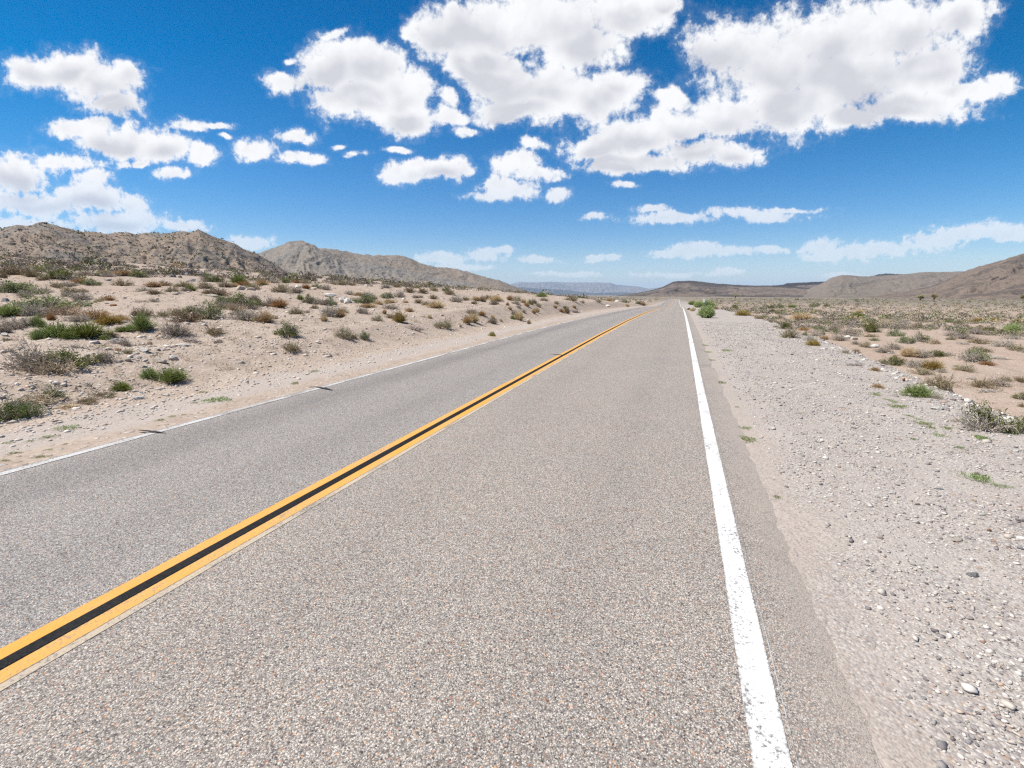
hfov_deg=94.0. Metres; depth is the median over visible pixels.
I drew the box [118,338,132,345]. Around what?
shrub
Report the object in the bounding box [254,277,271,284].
grass tuft
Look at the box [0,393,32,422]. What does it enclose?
shrub
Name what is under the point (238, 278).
shrub
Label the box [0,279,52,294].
shrub
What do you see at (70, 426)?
weed patch
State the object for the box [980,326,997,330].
shrub
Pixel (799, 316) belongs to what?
grass tuft
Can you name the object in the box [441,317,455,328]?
shrub
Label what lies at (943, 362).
plain litter
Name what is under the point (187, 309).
shrub
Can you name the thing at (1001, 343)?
shrub
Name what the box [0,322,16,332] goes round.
shrub
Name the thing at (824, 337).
grass tuft
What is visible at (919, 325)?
shrub
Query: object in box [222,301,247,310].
shrub
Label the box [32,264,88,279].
shrub
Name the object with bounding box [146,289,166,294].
shrub
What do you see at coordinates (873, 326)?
shrub
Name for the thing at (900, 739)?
ground
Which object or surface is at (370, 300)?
shrub
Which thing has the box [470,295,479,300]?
grass tuft
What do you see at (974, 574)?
rock
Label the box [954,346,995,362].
shrub
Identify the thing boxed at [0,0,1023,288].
sky
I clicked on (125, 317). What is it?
grass tuft
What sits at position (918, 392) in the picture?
shrub
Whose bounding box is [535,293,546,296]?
shrub
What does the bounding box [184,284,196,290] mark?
shrub
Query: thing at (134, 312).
shrub
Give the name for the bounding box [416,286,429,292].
shrub
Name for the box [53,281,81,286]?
shrub
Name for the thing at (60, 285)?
shrub
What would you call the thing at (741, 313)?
grass tuft
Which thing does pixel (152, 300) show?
shrub
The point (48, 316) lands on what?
grass tuft
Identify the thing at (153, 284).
grass tuft
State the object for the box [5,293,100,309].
shrub
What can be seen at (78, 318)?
shrub
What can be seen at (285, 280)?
shrub
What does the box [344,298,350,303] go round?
rock
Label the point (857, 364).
fallen branches
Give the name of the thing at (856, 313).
shrub
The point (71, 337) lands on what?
shrub
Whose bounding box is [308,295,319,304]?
shrub
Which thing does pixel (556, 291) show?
foothills
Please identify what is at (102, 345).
dry litter
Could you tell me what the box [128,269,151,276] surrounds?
shrub
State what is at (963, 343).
fallen branches
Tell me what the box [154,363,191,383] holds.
shrub
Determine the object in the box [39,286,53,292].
shrub
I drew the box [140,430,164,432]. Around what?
tar smear
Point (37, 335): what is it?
shrub
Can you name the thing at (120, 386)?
shrub
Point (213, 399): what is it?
weed patch
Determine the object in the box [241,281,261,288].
shrub
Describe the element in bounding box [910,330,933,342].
shrub
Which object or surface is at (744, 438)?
weed patch
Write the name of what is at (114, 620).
old centre line
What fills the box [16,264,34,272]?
shrub
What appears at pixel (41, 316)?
shrub
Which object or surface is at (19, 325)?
shrub
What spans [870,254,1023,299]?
hill
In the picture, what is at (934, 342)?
shrub
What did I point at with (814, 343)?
grass tuft
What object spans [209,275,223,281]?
shrub
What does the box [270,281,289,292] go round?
shrub
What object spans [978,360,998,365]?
grass tuft
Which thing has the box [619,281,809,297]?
mesa
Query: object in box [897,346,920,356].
grass tuft
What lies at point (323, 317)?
grass tuft
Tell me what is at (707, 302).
shrub
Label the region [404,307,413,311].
grass tuft
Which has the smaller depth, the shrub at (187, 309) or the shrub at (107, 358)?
the shrub at (107, 358)
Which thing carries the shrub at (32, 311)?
on the ground
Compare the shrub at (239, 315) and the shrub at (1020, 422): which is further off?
the shrub at (239, 315)
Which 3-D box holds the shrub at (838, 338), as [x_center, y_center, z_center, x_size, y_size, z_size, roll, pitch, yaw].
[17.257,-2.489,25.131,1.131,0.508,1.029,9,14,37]
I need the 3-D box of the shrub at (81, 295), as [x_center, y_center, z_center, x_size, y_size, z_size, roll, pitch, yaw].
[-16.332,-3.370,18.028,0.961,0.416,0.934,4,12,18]
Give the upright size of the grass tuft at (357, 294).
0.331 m
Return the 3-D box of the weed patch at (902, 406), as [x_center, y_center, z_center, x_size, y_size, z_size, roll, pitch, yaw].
[5.681,0.330,7.003,0.321,0.044,0.233,3,11,14]
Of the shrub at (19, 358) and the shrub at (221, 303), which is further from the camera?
the shrub at (221, 303)
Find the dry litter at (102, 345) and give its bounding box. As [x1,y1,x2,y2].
[0,275,623,418]
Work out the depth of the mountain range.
19164.00 m
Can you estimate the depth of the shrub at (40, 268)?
31.07 m
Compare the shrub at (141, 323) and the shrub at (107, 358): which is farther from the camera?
the shrub at (141, 323)
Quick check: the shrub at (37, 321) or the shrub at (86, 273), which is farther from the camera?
the shrub at (86, 273)
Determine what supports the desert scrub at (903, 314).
on the ground
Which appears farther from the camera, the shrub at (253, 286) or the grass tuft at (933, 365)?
the shrub at (253, 286)
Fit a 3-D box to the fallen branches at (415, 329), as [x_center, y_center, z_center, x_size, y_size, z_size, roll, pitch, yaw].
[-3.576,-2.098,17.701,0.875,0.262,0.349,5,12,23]
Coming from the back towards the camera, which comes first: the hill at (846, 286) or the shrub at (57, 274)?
the hill at (846, 286)
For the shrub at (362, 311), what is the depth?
19.75 m
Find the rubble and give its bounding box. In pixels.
[0,266,617,425]
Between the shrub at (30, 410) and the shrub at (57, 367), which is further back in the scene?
the shrub at (57, 367)
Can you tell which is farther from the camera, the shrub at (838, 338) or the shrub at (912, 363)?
the shrub at (838, 338)
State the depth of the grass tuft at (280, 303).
19.44 m
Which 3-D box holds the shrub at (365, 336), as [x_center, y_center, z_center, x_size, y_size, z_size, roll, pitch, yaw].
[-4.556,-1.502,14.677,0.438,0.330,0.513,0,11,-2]
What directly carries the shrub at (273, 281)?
on the ground
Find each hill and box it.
[0,222,289,273]
[258,240,476,286]
[320,248,530,292]
[799,271,964,297]
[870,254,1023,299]
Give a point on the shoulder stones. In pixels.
(246, 381)
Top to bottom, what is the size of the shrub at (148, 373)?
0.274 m
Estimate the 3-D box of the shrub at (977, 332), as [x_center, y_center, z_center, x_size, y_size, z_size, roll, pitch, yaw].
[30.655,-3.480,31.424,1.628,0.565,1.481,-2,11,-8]
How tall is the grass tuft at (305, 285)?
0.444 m
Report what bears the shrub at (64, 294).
on the ground
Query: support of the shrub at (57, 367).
on the ground
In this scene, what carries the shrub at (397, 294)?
on the ground
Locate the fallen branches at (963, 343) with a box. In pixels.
[957,341,973,344]
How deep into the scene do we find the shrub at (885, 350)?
20.25 m
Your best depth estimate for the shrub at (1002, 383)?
13.06 m
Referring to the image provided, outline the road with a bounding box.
[0,299,883,767]
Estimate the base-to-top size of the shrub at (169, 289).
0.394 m
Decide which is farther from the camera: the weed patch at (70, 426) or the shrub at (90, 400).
the shrub at (90, 400)
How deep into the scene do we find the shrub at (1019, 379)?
13.86 m
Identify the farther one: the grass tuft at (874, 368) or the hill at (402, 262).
the hill at (402, 262)
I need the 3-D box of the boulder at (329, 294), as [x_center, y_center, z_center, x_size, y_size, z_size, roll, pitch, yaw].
[-10.351,-5.035,27.152,0.692,0.274,0.354,-5,12,-25]
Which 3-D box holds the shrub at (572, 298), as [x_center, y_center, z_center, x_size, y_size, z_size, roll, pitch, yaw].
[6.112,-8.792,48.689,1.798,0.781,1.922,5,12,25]
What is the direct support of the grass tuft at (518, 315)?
on the ground
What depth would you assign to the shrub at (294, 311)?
17.50 m
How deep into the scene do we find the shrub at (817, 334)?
28.01 m
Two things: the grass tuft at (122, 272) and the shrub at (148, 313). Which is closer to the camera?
the shrub at (148, 313)
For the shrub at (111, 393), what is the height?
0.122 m
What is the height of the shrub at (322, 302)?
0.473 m
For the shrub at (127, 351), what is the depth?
9.78 m
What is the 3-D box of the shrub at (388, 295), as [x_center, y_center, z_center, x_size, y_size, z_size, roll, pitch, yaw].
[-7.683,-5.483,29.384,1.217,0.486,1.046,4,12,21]
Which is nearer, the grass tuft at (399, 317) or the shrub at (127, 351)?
the shrub at (127, 351)
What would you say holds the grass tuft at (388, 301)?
on the ground
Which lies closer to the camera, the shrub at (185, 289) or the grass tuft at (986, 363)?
the grass tuft at (986, 363)
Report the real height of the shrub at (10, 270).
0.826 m
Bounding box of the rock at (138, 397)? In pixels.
[132,396,144,399]
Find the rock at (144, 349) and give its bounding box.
[139,348,149,351]
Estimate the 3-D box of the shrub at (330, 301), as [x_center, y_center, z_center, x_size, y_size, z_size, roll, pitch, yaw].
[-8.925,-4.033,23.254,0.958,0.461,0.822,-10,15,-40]
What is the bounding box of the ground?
[0,257,1023,767]
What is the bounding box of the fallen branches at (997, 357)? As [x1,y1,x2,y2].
[987,355,1014,359]
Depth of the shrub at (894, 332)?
28.52 m
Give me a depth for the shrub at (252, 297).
21.67 m
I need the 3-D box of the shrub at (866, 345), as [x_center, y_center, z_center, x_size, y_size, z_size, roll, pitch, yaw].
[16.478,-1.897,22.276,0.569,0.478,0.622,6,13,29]
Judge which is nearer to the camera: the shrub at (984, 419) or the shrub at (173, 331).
the shrub at (984, 419)
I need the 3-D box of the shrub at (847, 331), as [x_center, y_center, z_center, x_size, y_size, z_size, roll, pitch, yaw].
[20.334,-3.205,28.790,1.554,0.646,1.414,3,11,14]
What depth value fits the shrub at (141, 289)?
21.65 m
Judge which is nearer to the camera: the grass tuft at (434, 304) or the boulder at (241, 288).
the grass tuft at (434, 304)
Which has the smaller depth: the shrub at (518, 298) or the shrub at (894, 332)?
the shrub at (894, 332)
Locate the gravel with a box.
[700,321,1023,767]
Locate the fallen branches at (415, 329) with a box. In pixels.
[405,326,423,330]
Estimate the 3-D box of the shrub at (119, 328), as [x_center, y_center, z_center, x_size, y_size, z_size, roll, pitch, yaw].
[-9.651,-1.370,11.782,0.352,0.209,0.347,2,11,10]
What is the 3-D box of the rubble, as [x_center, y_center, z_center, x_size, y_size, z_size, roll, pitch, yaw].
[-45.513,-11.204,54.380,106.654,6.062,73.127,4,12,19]
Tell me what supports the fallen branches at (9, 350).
on the ground
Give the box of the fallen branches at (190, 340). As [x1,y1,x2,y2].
[177,335,204,342]
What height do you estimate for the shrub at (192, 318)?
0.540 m
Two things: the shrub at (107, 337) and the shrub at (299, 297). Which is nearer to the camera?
the shrub at (107, 337)
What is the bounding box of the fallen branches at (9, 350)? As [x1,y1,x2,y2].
[0,345,21,352]
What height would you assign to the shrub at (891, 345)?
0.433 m
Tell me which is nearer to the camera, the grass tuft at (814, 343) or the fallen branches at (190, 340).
the fallen branches at (190, 340)
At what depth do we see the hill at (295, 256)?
1130.26 m
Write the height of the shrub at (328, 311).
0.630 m
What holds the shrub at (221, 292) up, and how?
on the ground
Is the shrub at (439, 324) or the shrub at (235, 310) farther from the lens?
the shrub at (439, 324)
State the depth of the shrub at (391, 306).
22.48 m
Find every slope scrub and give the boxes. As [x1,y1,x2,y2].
[0,253,537,294]
[2,255,659,302]
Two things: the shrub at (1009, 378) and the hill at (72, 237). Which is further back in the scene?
the hill at (72, 237)
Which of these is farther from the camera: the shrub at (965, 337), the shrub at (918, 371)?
the shrub at (965, 337)
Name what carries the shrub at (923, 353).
on the ground
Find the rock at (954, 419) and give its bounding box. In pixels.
[950,417,962,422]
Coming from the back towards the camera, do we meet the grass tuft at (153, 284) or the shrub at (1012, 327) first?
the shrub at (1012, 327)
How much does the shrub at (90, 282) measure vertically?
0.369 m
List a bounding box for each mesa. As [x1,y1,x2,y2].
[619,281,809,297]
[772,282,822,287]
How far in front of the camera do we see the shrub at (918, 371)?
14.70 m
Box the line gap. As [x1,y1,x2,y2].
[0,302,671,668]
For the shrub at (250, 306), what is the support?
on the ground
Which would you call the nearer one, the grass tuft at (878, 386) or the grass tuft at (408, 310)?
the grass tuft at (878, 386)
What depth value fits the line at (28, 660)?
3.02 m
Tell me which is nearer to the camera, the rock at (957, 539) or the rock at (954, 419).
the rock at (957, 539)
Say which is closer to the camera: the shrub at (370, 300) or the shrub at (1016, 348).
the shrub at (1016, 348)
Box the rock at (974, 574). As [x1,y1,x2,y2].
[966,572,978,577]
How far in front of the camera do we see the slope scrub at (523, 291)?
84.75 m
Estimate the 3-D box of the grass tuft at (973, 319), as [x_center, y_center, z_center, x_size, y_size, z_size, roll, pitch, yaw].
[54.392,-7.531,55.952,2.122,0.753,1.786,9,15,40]
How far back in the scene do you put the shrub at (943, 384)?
8.39 m
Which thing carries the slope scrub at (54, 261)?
on the ground
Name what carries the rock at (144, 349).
on the ground
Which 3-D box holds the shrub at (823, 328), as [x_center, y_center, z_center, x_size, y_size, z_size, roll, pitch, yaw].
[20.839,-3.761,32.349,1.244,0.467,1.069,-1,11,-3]
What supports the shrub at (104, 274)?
on the ground
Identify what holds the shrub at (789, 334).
on the ground
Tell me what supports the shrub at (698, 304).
on the ground
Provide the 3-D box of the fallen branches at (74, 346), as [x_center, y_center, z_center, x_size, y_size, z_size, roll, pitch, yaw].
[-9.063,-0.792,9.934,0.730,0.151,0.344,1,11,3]
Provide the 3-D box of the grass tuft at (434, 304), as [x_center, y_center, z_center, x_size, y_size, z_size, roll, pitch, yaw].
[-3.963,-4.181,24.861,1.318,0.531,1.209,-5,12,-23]
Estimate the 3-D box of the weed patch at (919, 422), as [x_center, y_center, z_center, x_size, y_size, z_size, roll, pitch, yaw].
[5.314,0.510,6.173,0.258,0.032,0.264,7,13,31]
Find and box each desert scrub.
[710,298,1023,322]
[749,312,1023,336]
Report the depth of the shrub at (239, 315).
14.73 m
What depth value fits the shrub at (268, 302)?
19.99 m
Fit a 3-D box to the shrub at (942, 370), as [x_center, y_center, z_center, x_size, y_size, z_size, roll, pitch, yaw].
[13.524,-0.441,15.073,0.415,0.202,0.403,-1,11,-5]
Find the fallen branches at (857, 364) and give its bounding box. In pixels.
[843,362,866,365]
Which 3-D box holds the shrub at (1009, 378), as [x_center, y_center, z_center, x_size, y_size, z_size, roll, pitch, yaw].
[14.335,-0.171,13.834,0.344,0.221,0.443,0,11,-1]
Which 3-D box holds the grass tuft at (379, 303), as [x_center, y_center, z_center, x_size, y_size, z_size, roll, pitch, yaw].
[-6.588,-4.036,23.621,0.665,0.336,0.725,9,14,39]
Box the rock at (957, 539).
[952,537,962,541]
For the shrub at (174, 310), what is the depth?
14.84 m
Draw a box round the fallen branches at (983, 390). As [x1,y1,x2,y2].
[973,387,1004,393]
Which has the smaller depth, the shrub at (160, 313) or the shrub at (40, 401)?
the shrub at (40, 401)
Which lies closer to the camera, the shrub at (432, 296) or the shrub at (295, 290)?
the shrub at (295, 290)
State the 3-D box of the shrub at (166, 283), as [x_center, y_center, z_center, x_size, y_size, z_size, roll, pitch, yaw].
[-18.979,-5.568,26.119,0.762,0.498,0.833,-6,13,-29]
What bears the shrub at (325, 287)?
on the ground
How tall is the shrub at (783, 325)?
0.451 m
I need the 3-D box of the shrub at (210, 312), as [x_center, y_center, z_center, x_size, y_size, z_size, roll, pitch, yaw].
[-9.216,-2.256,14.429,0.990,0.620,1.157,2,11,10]
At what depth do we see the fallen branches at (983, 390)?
12.05 m
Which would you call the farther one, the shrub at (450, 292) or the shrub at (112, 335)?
the shrub at (450, 292)
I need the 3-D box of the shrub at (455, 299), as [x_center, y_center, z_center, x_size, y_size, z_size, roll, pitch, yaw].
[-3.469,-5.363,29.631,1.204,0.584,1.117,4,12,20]
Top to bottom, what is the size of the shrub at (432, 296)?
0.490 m
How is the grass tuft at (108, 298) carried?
on the ground
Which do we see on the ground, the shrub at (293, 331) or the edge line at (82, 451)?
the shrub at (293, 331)
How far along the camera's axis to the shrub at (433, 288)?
37.33 m
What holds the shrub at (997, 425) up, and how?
on the ground
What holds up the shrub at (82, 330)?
on the ground
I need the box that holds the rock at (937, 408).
[930,406,943,409]
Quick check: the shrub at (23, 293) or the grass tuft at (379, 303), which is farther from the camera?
the grass tuft at (379, 303)
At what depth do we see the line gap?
3.11 m
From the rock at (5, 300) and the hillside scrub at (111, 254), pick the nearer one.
the rock at (5, 300)
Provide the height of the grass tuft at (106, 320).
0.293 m
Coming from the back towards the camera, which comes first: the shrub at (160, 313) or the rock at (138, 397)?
the shrub at (160, 313)
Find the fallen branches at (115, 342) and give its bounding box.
[105,337,129,343]
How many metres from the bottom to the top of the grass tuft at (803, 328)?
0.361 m
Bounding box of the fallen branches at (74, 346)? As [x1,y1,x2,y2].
[59,343,91,348]
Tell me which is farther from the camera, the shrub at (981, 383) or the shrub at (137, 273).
the shrub at (137, 273)
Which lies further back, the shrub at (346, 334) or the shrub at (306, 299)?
the shrub at (306, 299)
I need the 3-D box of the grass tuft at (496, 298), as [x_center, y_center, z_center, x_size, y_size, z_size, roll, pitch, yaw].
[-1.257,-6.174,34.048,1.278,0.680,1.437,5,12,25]
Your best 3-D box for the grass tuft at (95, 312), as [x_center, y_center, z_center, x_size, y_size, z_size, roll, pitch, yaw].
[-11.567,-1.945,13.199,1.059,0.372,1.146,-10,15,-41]
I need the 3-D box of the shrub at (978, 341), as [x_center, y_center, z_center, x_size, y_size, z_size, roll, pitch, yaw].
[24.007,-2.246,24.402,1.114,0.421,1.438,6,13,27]
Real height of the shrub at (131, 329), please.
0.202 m
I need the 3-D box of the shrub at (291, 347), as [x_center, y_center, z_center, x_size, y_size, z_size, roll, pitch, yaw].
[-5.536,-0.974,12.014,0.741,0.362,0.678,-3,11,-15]
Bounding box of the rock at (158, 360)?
[154,358,166,362]
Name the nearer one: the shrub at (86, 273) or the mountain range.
the shrub at (86, 273)
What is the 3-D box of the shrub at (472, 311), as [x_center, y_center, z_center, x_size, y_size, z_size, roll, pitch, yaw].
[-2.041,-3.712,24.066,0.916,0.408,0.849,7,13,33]
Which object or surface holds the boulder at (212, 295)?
on the ground
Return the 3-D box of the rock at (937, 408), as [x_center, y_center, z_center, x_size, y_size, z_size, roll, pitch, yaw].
[6.166,0.356,6.919,0.166,0.059,0.086,-2,11,-10]
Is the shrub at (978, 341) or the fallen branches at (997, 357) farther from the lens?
the shrub at (978, 341)
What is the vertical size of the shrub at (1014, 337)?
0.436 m
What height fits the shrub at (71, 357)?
0.426 m
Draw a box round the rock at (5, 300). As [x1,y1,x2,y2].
[1,298,10,301]
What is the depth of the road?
2.81 m
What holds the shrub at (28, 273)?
on the ground
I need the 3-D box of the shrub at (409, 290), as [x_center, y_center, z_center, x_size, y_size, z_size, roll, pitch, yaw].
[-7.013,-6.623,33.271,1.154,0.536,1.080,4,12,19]
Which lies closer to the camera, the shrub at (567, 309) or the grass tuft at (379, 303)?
the grass tuft at (379, 303)
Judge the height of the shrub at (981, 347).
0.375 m
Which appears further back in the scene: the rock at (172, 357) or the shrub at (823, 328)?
the shrub at (823, 328)
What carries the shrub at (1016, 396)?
on the ground
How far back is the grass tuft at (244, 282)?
29.37 m
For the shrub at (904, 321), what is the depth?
46.88 m
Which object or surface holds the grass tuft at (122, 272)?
on the ground
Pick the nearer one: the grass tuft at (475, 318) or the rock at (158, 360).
the rock at (158, 360)
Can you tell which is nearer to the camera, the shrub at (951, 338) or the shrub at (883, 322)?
the shrub at (951, 338)
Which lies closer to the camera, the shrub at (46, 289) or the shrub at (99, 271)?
the shrub at (46, 289)
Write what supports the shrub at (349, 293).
on the ground
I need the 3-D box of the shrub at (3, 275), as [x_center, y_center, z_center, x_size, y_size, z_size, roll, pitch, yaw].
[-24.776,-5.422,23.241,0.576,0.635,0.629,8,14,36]
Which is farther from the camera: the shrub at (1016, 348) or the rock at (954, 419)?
the shrub at (1016, 348)
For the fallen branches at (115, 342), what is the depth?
10.58 m
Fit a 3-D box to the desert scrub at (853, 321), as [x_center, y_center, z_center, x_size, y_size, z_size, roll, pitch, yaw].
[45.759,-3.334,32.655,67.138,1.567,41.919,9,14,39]
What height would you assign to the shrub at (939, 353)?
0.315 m
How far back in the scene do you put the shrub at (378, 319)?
17.75 m
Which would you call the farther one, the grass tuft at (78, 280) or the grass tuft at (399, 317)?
the grass tuft at (78, 280)
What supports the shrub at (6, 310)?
on the ground
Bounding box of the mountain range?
[510,282,660,292]
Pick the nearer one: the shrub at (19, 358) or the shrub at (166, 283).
the shrub at (19, 358)
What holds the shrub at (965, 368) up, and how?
on the ground
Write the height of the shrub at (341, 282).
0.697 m
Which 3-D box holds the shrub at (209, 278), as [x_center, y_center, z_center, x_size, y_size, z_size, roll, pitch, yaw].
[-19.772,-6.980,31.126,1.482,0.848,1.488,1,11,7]
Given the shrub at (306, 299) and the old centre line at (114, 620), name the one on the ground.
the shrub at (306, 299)
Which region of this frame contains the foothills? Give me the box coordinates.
[518,287,632,294]
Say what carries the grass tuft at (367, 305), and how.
on the ground
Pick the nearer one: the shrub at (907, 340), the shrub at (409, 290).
the shrub at (907, 340)
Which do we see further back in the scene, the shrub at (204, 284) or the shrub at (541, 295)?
the shrub at (541, 295)
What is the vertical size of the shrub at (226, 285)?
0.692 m
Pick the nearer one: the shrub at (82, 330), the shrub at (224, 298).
the shrub at (82, 330)
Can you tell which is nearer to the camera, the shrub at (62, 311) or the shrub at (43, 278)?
the shrub at (62, 311)
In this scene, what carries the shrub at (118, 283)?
on the ground
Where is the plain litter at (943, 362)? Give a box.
[823,317,1023,409]
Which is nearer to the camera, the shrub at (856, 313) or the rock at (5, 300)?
the rock at (5, 300)
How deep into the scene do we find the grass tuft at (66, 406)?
6.98 m
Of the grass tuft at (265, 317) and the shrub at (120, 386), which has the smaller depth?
the shrub at (120, 386)
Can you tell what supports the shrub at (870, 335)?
on the ground
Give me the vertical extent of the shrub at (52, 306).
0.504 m
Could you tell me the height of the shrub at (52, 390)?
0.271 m
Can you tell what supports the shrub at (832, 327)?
on the ground
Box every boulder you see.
[204,294,219,296]
[236,286,245,289]
[323,293,335,296]
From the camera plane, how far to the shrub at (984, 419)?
5.90 m
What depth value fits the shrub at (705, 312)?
32.20 m
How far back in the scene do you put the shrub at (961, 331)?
29.14 m
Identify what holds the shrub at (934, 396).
on the ground
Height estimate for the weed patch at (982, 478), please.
0.069 m
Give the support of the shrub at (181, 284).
on the ground
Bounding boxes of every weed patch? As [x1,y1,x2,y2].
[50,424,78,430]
[195,397,231,402]
[738,435,756,442]
[884,404,908,408]
[913,420,934,425]
[954,471,995,485]
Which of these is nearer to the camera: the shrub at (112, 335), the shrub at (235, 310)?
the shrub at (112, 335)
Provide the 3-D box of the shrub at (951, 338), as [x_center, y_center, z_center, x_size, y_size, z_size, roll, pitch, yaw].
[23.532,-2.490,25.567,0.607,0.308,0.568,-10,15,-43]
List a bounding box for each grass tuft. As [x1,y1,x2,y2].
[45,310,57,320]
[57,403,81,409]
[68,277,87,282]
[72,307,115,319]
[91,314,127,324]
[97,294,114,300]
[108,313,134,320]
[110,269,135,275]
[143,280,164,286]
[236,281,249,285]
[252,309,274,322]
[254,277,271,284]
[268,297,291,307]
[300,284,310,288]
[320,314,328,320]
[336,308,347,317]
[352,292,363,295]
[352,303,377,307]
[369,299,384,304]
[382,298,397,303]
[392,309,407,322]
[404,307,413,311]
[425,299,448,307]
[462,313,473,324]
[467,312,480,322]
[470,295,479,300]
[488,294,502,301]
[513,309,524,320]
[732,310,749,315]
[787,311,817,319]
[797,327,809,330]
[804,338,820,345]
[818,335,828,339]
[869,365,880,371]
[872,383,886,388]
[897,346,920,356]
[921,359,947,369]
[966,317,985,321]
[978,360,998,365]
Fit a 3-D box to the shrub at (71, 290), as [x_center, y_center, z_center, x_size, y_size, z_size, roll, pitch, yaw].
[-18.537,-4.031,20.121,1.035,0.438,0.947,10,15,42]
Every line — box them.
[0,299,669,475]
[0,300,673,683]
[0,303,670,659]
[0,304,670,690]
[679,301,792,767]
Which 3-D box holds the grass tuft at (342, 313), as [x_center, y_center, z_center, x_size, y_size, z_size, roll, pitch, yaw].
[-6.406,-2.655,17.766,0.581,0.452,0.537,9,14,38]
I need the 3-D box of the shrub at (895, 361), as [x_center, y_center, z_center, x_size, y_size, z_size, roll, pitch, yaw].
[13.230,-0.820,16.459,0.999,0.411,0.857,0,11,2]
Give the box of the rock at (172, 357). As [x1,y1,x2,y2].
[170,355,177,359]
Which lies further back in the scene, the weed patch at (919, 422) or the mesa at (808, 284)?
the mesa at (808, 284)
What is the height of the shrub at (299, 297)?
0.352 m
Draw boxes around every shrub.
[0,261,42,274]
[0,267,10,277]
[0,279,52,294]
[0,302,28,316]
[0,315,37,329]
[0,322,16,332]
[0,337,65,372]
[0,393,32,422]
[1,398,50,420]
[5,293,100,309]
[10,288,40,296]
[13,267,41,276]
[15,388,73,406]
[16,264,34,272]
[16,299,48,316]
[25,320,75,337]
[25,354,84,375]
[26,313,46,326]
[28,328,46,339]
[30,263,65,271]
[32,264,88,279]
[33,274,49,280]
[33,312,48,317]
[36,345,103,371]
[37,299,86,315]
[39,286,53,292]
[39,383,69,399]
[40,300,59,311]
[45,281,64,287]
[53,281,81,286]
[57,288,75,296]
[57,330,79,339]
[58,320,117,338]
[59,284,85,292]
[59,312,91,321]
[68,290,95,299]
[68,394,98,404]
[73,269,95,275]
[80,278,103,284]
[90,349,123,363]
[91,389,118,398]
[92,269,113,273]
[97,334,111,339]
[99,269,119,276]
[106,330,121,336]
[108,380,131,391]
[111,276,135,285]
[112,325,126,331]
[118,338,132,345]
[119,349,137,353]
[121,324,134,331]
[124,310,157,330]
[127,305,139,315]
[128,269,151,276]
[132,285,155,291]
[135,366,158,378]
[138,306,155,316]
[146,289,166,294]
[148,297,159,301]
[151,317,200,336]
[153,308,169,316]
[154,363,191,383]
[158,278,172,285]
[160,305,206,323]
[162,285,183,292]
[167,306,187,315]
[172,280,195,286]
[180,287,190,291]
[181,306,200,312]
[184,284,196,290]
[191,299,225,318]
[193,279,217,288]
[197,271,218,281]
[202,284,230,295]
[202,323,227,335]
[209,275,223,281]
[209,295,232,304]
[213,300,233,307]
[216,279,231,287]
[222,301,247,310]
[225,288,259,306]
[227,273,249,283]
[227,305,260,320]
[229,307,247,314]
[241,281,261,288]
[244,301,258,309]
[247,292,260,300]
[264,296,274,306]
[265,278,281,282]
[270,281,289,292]
[272,319,301,336]
[280,277,292,281]
[281,339,307,352]
[286,305,306,313]
[287,286,304,292]
[296,294,304,299]
[302,293,315,303]
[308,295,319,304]
[318,284,331,289]
[318,299,328,305]
[318,305,340,316]
[323,297,338,305]
[332,323,355,338]
[335,278,346,284]
[343,289,353,294]
[350,292,377,303]
[356,306,369,313]
[357,330,369,339]
[370,313,382,320]
[380,292,396,298]
[382,302,400,309]
[391,289,406,296]
[403,285,415,292]
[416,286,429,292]
[428,284,439,290]
[429,293,439,298]
[434,321,445,327]
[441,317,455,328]
[443,289,456,294]
[447,294,462,301]
[467,306,479,313]
[509,295,522,300]
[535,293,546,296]
[563,294,577,300]
[564,306,570,313]
[693,300,702,307]
[696,304,715,317]
[701,298,719,306]
[777,320,793,329]
[777,326,802,338]
[793,322,822,327]
[803,335,816,340]
[808,331,825,335]
[813,326,828,331]
[826,324,843,330]
[829,333,850,340]
[837,326,861,335]
[851,312,864,317]
[859,341,870,347]
[862,321,883,332]
[863,333,878,336]
[873,345,894,353]
[877,355,906,365]
[878,321,893,326]
[882,341,904,349]
[886,326,906,336]
[895,318,911,322]
[895,334,921,343]
[898,381,942,397]
[901,357,926,367]
[909,366,938,374]
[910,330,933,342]
[913,322,929,327]
[913,347,933,357]
[917,369,963,391]
[924,338,943,344]
[928,350,949,356]
[930,392,944,399]
[933,367,950,372]
[942,329,958,336]
[945,335,956,339]
[952,362,976,372]
[952,400,1021,435]
[953,327,967,335]
[953,332,981,339]
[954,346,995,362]
[962,345,994,352]
[963,374,1002,390]
[964,337,994,343]
[966,328,994,335]
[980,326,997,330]
[980,418,1020,431]
[985,338,1023,347]
[985,373,1013,387]
[994,375,1014,381]
[994,415,1023,434]
[1000,322,1023,331]
[1000,334,1023,339]
[1006,343,1023,351]
[1010,391,1023,399]
[1013,376,1023,381]
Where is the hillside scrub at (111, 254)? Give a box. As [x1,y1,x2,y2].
[0,222,287,272]
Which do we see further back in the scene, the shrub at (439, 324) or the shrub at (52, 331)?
the shrub at (439, 324)
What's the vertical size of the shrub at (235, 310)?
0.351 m

